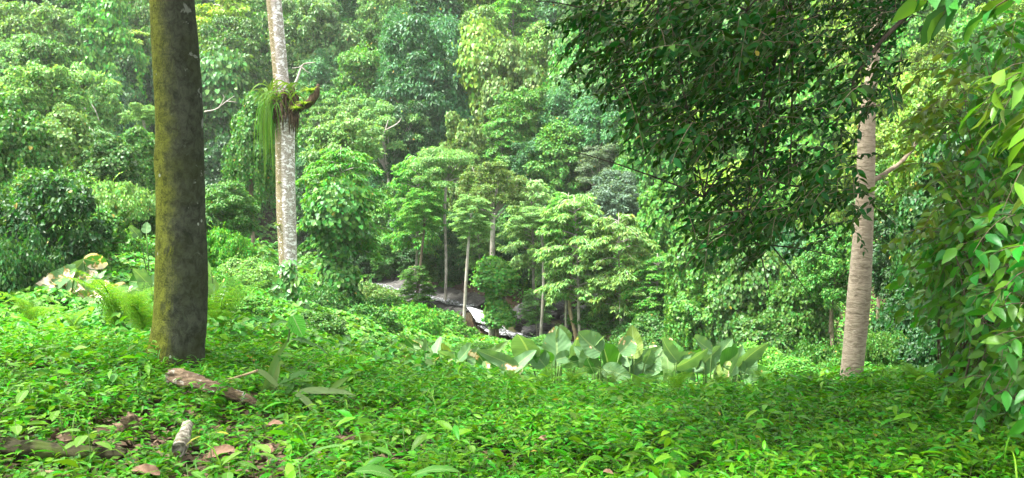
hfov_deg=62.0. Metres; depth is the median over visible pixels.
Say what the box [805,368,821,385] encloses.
fern
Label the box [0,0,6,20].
rounded tree
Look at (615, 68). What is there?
vine draped tree
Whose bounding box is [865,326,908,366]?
vine bush
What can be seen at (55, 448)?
mossy log
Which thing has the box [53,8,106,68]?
rounded tree
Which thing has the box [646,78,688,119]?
rounded tree
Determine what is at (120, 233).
vine bush
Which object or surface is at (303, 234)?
rounded tree
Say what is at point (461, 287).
stream bank
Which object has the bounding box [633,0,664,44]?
rounded tree
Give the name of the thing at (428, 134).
rounded tree
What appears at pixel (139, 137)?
vine draped tree
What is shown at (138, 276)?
broad leaved plant
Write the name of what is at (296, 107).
bromeliad
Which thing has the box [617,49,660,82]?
vine draped tree
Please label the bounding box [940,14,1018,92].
rounded tree
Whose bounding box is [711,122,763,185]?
rounded tree
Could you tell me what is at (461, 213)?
slim tree
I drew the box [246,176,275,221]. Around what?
vine draped tree
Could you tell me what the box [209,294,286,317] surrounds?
vine bush
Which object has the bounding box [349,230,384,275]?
rounded tree
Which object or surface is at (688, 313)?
vine draped tree
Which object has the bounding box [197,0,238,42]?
rounded tree
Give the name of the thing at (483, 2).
rounded tree
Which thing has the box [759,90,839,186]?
vine draped tree
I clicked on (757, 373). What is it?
fern
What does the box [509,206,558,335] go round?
slim tree
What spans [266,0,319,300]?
lichened tree
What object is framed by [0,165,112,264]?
vine bush
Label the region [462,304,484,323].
waterfall
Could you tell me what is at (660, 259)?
drooping tree
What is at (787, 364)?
vine bush
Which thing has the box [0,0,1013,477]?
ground
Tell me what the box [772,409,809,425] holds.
seedling
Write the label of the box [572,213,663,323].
drooping tree
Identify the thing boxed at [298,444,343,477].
arching leaf
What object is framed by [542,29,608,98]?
vine draped tree
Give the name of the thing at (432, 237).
drooping tree
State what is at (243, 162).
vine draped tree
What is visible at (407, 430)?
seedling
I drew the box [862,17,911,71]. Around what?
vine draped tree
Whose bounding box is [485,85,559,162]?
rounded tree
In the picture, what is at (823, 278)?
rounded tree
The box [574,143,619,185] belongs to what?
airy tree
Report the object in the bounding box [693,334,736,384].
broad leaved plant
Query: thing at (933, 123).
pinnate shrub
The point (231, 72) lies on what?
vine column
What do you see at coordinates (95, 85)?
rounded tree
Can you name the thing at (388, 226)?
rounded tree
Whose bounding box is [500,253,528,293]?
rounded tree
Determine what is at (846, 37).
vine draped tree
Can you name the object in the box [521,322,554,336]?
rock
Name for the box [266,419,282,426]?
dead leaf
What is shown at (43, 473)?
seedling
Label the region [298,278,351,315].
vine bush
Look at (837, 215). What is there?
vine draped tree
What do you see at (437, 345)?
broad leaved plant
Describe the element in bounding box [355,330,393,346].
vine bush
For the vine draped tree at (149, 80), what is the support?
on the ground at (472, 322)
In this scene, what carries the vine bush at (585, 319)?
on the ground at (472, 322)
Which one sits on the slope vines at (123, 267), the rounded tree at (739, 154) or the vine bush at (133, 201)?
the vine bush at (133, 201)
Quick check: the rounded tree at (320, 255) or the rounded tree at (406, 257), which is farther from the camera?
the rounded tree at (320, 255)
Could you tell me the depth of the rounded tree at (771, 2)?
56.49 m
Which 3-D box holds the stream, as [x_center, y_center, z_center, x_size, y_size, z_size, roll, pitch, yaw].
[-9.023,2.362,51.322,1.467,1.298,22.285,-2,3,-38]
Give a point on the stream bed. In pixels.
(476, 299)
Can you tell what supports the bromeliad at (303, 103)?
attached to the lichened tree at (285, 188)
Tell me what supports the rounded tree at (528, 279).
on the ground at (472, 322)
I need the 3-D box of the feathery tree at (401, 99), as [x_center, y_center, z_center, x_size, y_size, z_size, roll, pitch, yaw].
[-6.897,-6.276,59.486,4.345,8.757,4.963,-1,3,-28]
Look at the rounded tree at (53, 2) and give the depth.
61.91 m
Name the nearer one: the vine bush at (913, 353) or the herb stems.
the herb stems
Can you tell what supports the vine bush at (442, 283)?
on the ground at (472, 322)
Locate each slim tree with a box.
[117,102,154,128]
[396,187,448,300]
[446,194,496,321]
[489,213,494,336]
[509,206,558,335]
[568,245,577,340]
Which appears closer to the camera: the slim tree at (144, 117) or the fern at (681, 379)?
the fern at (681, 379)
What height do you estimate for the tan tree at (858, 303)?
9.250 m
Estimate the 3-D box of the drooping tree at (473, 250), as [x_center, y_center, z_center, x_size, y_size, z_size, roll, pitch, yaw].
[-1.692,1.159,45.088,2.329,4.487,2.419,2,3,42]
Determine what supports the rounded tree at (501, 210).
on the ground at (472, 322)
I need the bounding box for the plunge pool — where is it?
[478,324,573,343]
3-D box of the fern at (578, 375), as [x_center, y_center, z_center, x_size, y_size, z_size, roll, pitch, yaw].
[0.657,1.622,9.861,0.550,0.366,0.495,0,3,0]
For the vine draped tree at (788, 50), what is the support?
on the ground at (472, 322)
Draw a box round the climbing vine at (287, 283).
[269,259,314,312]
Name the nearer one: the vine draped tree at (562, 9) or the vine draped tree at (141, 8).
the vine draped tree at (562, 9)
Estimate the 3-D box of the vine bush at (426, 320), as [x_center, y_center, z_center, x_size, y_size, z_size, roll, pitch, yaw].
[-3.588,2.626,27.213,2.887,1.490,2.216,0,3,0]
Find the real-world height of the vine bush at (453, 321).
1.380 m
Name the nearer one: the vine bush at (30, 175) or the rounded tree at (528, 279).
the vine bush at (30, 175)
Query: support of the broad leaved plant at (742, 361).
on the ground at (472, 322)
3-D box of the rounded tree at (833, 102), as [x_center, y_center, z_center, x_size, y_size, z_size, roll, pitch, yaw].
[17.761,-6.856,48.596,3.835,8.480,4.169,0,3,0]
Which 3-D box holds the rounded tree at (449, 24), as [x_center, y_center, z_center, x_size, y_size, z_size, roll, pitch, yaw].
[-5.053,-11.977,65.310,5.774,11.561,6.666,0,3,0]
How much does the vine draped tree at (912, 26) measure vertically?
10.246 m
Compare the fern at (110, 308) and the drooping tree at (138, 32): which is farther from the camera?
the drooping tree at (138, 32)
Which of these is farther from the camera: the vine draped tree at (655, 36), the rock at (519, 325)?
the vine draped tree at (655, 36)
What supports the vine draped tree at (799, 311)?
on the ground at (472, 322)
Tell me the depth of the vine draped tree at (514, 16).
69.08 m
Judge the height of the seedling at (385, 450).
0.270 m
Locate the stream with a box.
[317,271,474,306]
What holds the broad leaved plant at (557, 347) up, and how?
on the ground at (472, 322)
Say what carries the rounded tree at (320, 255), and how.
on the ground at (472, 322)
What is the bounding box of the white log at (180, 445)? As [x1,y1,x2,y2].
[171,419,192,456]
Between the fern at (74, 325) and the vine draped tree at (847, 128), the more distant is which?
the vine draped tree at (847, 128)
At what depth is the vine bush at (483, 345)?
24.02 m
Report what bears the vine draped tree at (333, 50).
on the ground at (472, 322)
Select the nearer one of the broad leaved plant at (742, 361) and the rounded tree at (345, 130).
the broad leaved plant at (742, 361)
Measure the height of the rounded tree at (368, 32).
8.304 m
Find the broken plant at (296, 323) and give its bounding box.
[217,314,355,417]
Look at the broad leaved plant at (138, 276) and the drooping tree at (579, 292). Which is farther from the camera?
the drooping tree at (579, 292)
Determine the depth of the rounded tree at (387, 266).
49.95 m
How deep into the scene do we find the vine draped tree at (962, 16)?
49.52 m
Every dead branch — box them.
[204,95,233,112]
[369,119,400,175]
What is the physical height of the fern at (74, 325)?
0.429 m
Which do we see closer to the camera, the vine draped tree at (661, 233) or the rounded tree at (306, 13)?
the vine draped tree at (661, 233)
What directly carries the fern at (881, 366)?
on the ground cover at (480, 394)
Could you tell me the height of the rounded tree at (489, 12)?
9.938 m
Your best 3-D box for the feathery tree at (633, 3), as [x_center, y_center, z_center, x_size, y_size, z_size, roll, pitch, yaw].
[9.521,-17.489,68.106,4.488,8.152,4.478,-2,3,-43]
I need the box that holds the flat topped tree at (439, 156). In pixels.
[404,146,479,299]
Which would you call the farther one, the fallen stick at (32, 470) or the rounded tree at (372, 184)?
the rounded tree at (372, 184)
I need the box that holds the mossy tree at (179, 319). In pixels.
[142,0,207,376]
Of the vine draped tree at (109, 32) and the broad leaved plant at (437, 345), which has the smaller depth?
the broad leaved plant at (437, 345)
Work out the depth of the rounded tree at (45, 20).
56.84 m
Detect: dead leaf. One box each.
[131,463,159,474]
[200,444,234,462]
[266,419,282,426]
[538,435,546,440]
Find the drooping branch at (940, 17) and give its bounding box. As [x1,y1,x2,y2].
[891,0,1021,46]
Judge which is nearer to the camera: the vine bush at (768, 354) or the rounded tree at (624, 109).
the vine bush at (768, 354)
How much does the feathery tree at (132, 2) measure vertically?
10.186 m
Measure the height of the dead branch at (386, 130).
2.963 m
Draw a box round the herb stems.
[0,353,1023,477]
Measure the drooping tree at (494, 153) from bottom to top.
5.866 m
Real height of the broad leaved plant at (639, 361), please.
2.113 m
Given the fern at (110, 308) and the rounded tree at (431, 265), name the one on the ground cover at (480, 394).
the fern at (110, 308)
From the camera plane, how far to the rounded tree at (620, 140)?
48.73 m
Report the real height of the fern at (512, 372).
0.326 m
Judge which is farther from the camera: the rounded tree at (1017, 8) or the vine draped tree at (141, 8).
the vine draped tree at (141, 8)
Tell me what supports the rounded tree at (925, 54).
on the ground at (472, 322)
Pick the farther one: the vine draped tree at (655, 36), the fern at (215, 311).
the vine draped tree at (655, 36)
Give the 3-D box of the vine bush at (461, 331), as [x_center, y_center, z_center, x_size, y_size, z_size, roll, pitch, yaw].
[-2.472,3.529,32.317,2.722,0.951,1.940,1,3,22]
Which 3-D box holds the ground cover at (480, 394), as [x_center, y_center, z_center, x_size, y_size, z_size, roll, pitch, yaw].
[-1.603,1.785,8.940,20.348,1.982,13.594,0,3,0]
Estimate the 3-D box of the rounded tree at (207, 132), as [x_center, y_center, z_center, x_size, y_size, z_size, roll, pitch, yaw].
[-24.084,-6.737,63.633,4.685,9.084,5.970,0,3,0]
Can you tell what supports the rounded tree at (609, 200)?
on the ground at (472, 322)
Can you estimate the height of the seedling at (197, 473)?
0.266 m
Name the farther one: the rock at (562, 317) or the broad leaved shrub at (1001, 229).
the rock at (562, 317)
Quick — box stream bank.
[395,274,484,295]
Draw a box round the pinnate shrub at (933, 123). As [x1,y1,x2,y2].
[869,41,1014,398]
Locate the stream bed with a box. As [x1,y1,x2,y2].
[314,272,485,313]
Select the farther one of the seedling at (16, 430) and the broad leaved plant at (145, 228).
the broad leaved plant at (145, 228)
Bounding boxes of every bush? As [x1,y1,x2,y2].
[0,156,97,209]
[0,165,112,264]
[0,221,66,302]
[45,202,142,258]
[76,168,155,230]
[109,228,153,260]
[119,190,155,240]
[207,218,262,269]
[208,266,243,296]
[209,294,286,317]
[217,253,274,288]
[267,305,293,321]
[294,307,348,336]
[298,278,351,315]
[342,299,405,333]
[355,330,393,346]
[358,276,401,301]
[365,289,415,308]
[374,300,444,335]
[389,329,434,345]
[420,303,475,337]
[437,279,461,287]
[450,341,506,352]
[456,324,479,335]
[528,332,546,346]
[564,304,618,332]
[599,326,659,361]
[611,316,635,337]
[732,310,799,359]
[735,335,782,379]
[760,353,819,382]
[777,334,841,364]
[812,352,872,379]
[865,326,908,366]
[867,276,966,340]
[893,320,965,371]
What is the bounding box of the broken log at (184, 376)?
[164,367,256,405]
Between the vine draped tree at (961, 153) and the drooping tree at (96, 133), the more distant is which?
the drooping tree at (96, 133)
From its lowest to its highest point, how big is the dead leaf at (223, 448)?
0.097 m
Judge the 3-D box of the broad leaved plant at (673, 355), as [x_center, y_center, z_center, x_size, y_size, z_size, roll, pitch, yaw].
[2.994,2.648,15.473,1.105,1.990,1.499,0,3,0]
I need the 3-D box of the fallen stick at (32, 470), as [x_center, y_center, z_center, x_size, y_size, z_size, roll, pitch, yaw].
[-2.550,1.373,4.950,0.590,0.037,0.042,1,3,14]
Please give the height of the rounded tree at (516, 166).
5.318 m
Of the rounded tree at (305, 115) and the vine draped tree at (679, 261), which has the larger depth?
the rounded tree at (305, 115)
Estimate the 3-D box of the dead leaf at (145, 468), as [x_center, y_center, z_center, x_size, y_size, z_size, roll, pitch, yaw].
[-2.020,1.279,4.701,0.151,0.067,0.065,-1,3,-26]
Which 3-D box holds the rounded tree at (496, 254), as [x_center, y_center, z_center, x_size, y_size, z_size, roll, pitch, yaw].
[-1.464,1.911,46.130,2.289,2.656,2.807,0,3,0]
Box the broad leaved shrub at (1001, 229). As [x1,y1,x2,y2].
[941,204,1023,434]
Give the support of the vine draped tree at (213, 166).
on the ground at (472, 322)
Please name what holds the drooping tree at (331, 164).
on the ground at (472, 322)
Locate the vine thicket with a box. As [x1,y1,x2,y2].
[884,11,1023,450]
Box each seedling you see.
[0,415,42,458]
[8,382,55,418]
[25,459,62,476]
[48,401,81,435]
[56,425,116,458]
[100,366,139,385]
[123,367,165,402]
[170,460,212,477]
[187,431,227,474]
[201,461,259,477]
[222,436,277,476]
[343,439,395,474]
[388,420,421,460]
[451,436,490,462]
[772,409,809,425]
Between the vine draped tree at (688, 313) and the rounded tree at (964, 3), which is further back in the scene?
the rounded tree at (964, 3)
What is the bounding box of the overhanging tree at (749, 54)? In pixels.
[535,0,934,295]
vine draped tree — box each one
[0,94,65,199]
[42,104,94,174]
[54,0,78,10]
[58,0,100,14]
[62,0,151,130]
[73,135,150,197]
[100,75,142,135]
[102,52,146,121]
[118,123,154,194]
[123,5,138,44]
[126,0,151,57]
[141,74,153,132]
[144,56,154,134]
[204,132,254,237]
[220,90,275,256]
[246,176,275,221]
[248,11,306,80]
[292,79,329,93]
[295,144,314,213]
[320,29,361,88]
[365,136,401,190]
[366,196,394,235]
[432,110,490,212]
[468,34,543,167]
[499,0,538,36]
[520,227,557,292]
[521,20,553,85]
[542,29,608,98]
[545,0,611,84]
[602,47,625,82]
[612,113,690,257]
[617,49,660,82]
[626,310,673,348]
[630,166,702,284]
[634,19,691,72]
[641,272,690,350]
[661,0,719,24]
[661,267,735,350]
[663,197,738,330]
[667,106,727,186]
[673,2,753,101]
[701,240,786,345]
[704,76,774,147]
[747,4,804,115]
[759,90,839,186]
[762,223,810,263]
[765,256,842,346]
[788,171,853,236]
[804,0,866,81]
[820,101,880,188]
[856,68,914,127]
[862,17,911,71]
[864,0,932,48]
[885,68,979,326]
[889,142,946,299]
[927,110,1016,257]
[933,3,990,60]
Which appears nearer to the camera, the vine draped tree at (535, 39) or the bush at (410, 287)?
the bush at (410, 287)
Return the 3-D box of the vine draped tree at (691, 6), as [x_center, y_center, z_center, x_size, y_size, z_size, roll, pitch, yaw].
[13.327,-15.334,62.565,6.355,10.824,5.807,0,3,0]
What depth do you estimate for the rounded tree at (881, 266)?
19.73 m
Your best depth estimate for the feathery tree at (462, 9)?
70.70 m
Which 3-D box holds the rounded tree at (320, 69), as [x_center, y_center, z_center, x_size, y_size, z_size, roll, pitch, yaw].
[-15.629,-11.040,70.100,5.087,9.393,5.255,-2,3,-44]
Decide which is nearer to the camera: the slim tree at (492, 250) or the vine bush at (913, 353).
the vine bush at (913, 353)
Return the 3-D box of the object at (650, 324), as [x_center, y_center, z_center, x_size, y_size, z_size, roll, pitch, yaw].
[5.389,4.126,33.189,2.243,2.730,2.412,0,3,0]
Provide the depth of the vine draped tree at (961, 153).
13.88 m
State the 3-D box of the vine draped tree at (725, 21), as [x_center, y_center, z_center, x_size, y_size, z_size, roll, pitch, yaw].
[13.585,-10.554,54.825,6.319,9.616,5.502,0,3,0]
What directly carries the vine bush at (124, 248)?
on the slope vines at (123, 267)
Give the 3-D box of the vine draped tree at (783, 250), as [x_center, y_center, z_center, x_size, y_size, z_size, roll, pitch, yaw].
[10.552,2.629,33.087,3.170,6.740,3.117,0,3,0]
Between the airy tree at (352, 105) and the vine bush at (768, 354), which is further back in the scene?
the airy tree at (352, 105)
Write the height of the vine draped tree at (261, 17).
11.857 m
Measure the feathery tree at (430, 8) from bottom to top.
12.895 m
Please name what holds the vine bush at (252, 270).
on the slope vines at (123, 267)
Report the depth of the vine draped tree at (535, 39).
63.50 m
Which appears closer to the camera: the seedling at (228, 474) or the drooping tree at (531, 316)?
the seedling at (228, 474)
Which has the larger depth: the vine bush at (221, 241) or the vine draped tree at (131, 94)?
the vine draped tree at (131, 94)
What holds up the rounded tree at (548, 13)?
on the ground at (472, 322)
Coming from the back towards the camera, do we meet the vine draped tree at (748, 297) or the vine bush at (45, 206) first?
the vine draped tree at (748, 297)
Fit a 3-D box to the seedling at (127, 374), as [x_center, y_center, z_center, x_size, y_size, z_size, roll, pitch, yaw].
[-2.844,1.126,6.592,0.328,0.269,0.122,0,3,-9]
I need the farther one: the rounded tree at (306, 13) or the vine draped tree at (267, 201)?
the rounded tree at (306, 13)
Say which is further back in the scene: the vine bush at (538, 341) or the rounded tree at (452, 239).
the rounded tree at (452, 239)
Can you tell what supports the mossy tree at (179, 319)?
on the ground at (472, 322)
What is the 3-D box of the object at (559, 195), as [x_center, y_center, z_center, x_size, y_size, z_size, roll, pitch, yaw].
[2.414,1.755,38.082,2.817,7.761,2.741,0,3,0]
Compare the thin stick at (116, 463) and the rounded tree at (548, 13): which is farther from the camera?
the rounded tree at (548, 13)
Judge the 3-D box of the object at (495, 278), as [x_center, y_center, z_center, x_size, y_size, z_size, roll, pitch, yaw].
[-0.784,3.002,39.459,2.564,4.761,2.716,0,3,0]
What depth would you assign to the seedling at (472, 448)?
5.06 m
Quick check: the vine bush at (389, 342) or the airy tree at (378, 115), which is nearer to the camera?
the vine bush at (389, 342)
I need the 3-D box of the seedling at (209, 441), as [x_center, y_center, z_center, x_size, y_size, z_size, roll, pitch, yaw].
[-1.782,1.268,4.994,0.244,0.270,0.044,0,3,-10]
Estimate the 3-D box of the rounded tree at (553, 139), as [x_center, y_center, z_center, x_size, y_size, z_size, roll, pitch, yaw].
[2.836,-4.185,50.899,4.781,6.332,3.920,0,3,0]
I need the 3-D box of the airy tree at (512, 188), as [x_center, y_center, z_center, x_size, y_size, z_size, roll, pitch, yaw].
[-0.910,0.816,40.026,3.678,9.004,3.461,0,3,0]
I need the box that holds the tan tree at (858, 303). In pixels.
[839,0,943,379]
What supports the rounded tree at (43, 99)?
on the ground at (472, 322)
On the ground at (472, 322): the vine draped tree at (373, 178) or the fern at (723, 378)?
the vine draped tree at (373, 178)
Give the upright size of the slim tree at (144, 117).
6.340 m
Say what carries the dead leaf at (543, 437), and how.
on the ground cover at (480, 394)
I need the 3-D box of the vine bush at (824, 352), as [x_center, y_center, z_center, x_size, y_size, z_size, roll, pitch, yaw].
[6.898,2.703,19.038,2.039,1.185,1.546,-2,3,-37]
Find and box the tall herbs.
[0,291,1023,477]
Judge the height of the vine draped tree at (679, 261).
7.206 m
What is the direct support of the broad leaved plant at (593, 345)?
on the ground at (472, 322)
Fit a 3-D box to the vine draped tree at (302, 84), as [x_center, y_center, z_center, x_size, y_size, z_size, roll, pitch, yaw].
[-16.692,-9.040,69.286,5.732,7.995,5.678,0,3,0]
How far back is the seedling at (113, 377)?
6.43 m
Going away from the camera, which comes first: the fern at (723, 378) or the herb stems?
the herb stems
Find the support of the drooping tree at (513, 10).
on the ground at (472, 322)
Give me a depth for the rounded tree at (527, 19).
68.44 m
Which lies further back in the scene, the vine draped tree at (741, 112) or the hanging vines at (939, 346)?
the vine draped tree at (741, 112)
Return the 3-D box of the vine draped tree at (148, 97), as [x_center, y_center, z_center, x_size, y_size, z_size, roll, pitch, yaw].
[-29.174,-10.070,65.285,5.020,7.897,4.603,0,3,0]
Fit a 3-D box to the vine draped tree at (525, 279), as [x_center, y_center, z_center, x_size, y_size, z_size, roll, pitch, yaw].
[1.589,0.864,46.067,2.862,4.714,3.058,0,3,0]
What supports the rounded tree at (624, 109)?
on the ground at (472, 322)
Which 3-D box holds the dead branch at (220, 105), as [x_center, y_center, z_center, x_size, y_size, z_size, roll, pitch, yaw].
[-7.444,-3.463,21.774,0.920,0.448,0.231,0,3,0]
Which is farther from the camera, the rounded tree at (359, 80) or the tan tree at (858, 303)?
the rounded tree at (359, 80)
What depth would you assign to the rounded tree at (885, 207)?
23.28 m
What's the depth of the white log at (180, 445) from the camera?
5.22 m
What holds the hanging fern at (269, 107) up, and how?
hanging from the lichened tree at (285, 188)
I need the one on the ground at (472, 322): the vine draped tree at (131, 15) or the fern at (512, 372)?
the vine draped tree at (131, 15)
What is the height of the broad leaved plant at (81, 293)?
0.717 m
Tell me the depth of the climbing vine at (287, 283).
19.54 m
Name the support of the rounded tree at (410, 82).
on the ground at (472, 322)
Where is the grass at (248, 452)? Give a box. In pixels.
[0,307,1023,477]
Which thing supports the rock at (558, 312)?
on the ground at (472, 322)
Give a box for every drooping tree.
[88,125,111,140]
[126,27,149,44]
[195,0,268,70]
[295,147,394,262]
[381,154,452,265]
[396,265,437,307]
[456,220,501,271]
[480,117,522,195]
[487,0,535,44]
[496,179,562,299]
[517,289,556,336]
[532,193,615,331]
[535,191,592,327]
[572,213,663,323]
[589,297,626,340]
[619,253,678,318]
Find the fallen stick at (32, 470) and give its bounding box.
[29,469,114,477]
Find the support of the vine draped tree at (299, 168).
on the ground at (472, 322)
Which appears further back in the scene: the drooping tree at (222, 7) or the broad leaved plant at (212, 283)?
the drooping tree at (222, 7)
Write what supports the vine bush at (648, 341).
on the ground at (472, 322)
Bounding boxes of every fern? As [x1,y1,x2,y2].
[0,291,62,324]
[39,307,90,338]
[65,269,153,329]
[113,282,153,338]
[207,273,270,333]
[246,78,304,175]
[505,366,526,384]
[528,362,567,387]
[552,360,588,384]
[592,363,628,386]
[624,373,660,387]
[653,369,692,390]
[697,368,740,386]
[749,368,779,389]
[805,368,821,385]
[864,362,902,376]
[892,362,938,382]
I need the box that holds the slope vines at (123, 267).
[0,234,949,392]
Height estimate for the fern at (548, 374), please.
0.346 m
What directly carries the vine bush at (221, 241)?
on the slope vines at (123, 267)
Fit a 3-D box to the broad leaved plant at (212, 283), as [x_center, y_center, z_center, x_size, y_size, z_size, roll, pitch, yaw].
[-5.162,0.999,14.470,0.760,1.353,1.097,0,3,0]
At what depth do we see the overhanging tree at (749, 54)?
6.21 m
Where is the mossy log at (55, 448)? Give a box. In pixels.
[0,437,127,461]
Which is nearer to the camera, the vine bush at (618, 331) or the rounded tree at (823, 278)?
the rounded tree at (823, 278)
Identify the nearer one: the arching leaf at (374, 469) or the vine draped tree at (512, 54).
the arching leaf at (374, 469)
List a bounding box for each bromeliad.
[288,104,303,110]
[296,100,309,105]
[299,87,321,93]
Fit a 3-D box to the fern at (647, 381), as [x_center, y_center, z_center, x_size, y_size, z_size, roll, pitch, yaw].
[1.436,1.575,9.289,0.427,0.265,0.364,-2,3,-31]
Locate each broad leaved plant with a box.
[27,264,80,307]
[64,253,108,305]
[77,282,137,305]
[129,222,150,270]
[129,268,153,311]
[208,261,236,308]
[405,336,454,368]
[438,341,507,373]
[464,349,535,382]
[511,325,580,382]
[574,330,636,381]
[619,325,661,384]
[648,337,708,385]
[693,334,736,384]
[711,343,769,385]
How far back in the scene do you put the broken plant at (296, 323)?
7.00 m
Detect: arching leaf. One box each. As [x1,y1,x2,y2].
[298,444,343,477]
[355,464,393,477]
[411,465,459,477]
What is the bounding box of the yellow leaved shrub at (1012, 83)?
[958,62,1023,222]
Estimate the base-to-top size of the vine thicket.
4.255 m
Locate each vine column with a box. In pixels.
[200,44,255,156]
[297,171,374,309]
[445,11,504,174]
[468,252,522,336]
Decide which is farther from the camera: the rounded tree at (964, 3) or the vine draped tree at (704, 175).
the rounded tree at (964, 3)
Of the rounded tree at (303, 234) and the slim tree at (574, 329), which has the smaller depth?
the slim tree at (574, 329)
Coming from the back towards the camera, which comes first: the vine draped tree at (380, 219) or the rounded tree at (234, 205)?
the vine draped tree at (380, 219)
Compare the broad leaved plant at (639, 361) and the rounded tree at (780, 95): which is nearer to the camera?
the broad leaved plant at (639, 361)
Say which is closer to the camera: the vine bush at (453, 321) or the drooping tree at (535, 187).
the vine bush at (453, 321)
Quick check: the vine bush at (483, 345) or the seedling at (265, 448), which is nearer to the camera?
the seedling at (265, 448)
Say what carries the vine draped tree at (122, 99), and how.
on the ground at (472, 322)
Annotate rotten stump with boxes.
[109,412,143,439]
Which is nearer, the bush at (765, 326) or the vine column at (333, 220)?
the bush at (765, 326)
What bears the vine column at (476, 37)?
on the ground at (472, 322)
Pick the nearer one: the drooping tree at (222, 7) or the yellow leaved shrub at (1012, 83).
the yellow leaved shrub at (1012, 83)
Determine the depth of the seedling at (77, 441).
5.17 m
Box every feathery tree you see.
[128,0,148,7]
[195,0,202,36]
[289,0,362,55]
[369,4,427,107]
[394,96,411,167]
[397,0,464,31]
[443,0,480,19]
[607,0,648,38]
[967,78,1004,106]
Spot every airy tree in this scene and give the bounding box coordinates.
[302,97,364,143]
[349,96,430,187]
[454,161,529,334]
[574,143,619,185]
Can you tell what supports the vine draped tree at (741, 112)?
on the ground at (472, 322)
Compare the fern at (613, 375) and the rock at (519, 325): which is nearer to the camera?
the fern at (613, 375)
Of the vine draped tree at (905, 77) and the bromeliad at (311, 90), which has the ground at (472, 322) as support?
the vine draped tree at (905, 77)
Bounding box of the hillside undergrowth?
[150,0,853,282]
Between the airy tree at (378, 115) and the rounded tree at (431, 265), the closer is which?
the rounded tree at (431, 265)
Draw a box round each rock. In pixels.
[512,303,539,329]
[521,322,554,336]
[536,294,572,320]
[560,305,591,333]
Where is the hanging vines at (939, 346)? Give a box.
[937,207,993,385]
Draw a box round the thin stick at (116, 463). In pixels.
[105,461,136,464]
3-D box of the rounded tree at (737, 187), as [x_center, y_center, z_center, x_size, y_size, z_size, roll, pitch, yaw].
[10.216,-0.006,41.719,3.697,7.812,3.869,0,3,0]
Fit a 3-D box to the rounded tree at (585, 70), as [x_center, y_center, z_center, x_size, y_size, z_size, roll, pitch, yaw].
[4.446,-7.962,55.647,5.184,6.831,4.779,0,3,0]
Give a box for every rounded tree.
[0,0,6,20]
[0,0,80,66]
[0,31,43,78]
[0,60,98,135]
[1,0,55,7]
[10,37,96,88]
[47,61,129,139]
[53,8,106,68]
[154,102,214,147]
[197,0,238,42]
[197,13,272,97]
[205,179,260,240]
[237,0,266,18]
[266,0,357,82]
[275,185,315,258]
[294,48,340,94]
[295,87,340,162]
[298,111,387,191]
[316,249,328,258]
[328,41,385,110]
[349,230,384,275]
[351,0,405,36]
[353,23,384,56]
[366,159,384,197]
[366,180,399,211]
[369,232,403,278]
[374,11,466,151]
[378,100,441,192]
[386,199,429,256]
[396,235,420,273]
[412,244,451,282]
[421,8,461,68]
[428,77,476,142]
[434,244,474,286]
[435,209,476,250]
[449,0,498,17]
[458,3,518,75]
[459,217,507,250]
[470,251,501,282]
[484,201,520,221]
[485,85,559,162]
[495,222,531,278]
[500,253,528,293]
[508,136,563,195]
[510,0,543,45]
[515,263,540,287]
[520,115,589,200]
[531,0,559,26]
[534,78,591,134]
[535,254,583,328]
[548,65,613,119]
[561,94,622,191]
[586,169,641,341]
[598,71,665,146]
[601,114,659,163]
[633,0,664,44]
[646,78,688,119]
[664,65,702,107]
[693,159,756,236]
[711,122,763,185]
[726,0,800,12]
[750,184,794,236]
[764,55,800,117]
[793,48,851,114]
[793,222,871,345]
[839,120,898,318]
[846,155,910,240]
[871,214,913,299]
[895,26,959,77]
[928,0,989,12]
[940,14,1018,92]
[975,0,1023,33]
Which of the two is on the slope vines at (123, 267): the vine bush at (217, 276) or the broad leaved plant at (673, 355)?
the vine bush at (217, 276)
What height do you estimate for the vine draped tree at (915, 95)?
8.033 m
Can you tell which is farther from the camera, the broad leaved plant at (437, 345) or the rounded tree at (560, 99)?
the rounded tree at (560, 99)
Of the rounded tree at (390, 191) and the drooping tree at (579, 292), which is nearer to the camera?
the drooping tree at (579, 292)
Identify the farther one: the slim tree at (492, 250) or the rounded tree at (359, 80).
the rounded tree at (359, 80)
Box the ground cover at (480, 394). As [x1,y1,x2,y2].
[0,290,1023,477]
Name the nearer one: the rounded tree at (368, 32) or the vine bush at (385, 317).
the vine bush at (385, 317)
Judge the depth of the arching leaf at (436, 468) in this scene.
4.12 m
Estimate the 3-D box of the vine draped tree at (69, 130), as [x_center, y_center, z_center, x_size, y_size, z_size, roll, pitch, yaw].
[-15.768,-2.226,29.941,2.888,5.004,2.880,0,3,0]
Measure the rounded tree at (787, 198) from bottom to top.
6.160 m
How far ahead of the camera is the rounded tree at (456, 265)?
45.50 m
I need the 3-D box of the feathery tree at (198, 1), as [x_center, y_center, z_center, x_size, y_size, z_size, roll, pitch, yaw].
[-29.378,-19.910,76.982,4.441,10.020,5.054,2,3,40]
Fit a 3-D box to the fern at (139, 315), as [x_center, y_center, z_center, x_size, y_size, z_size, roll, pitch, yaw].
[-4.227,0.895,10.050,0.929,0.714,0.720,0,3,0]

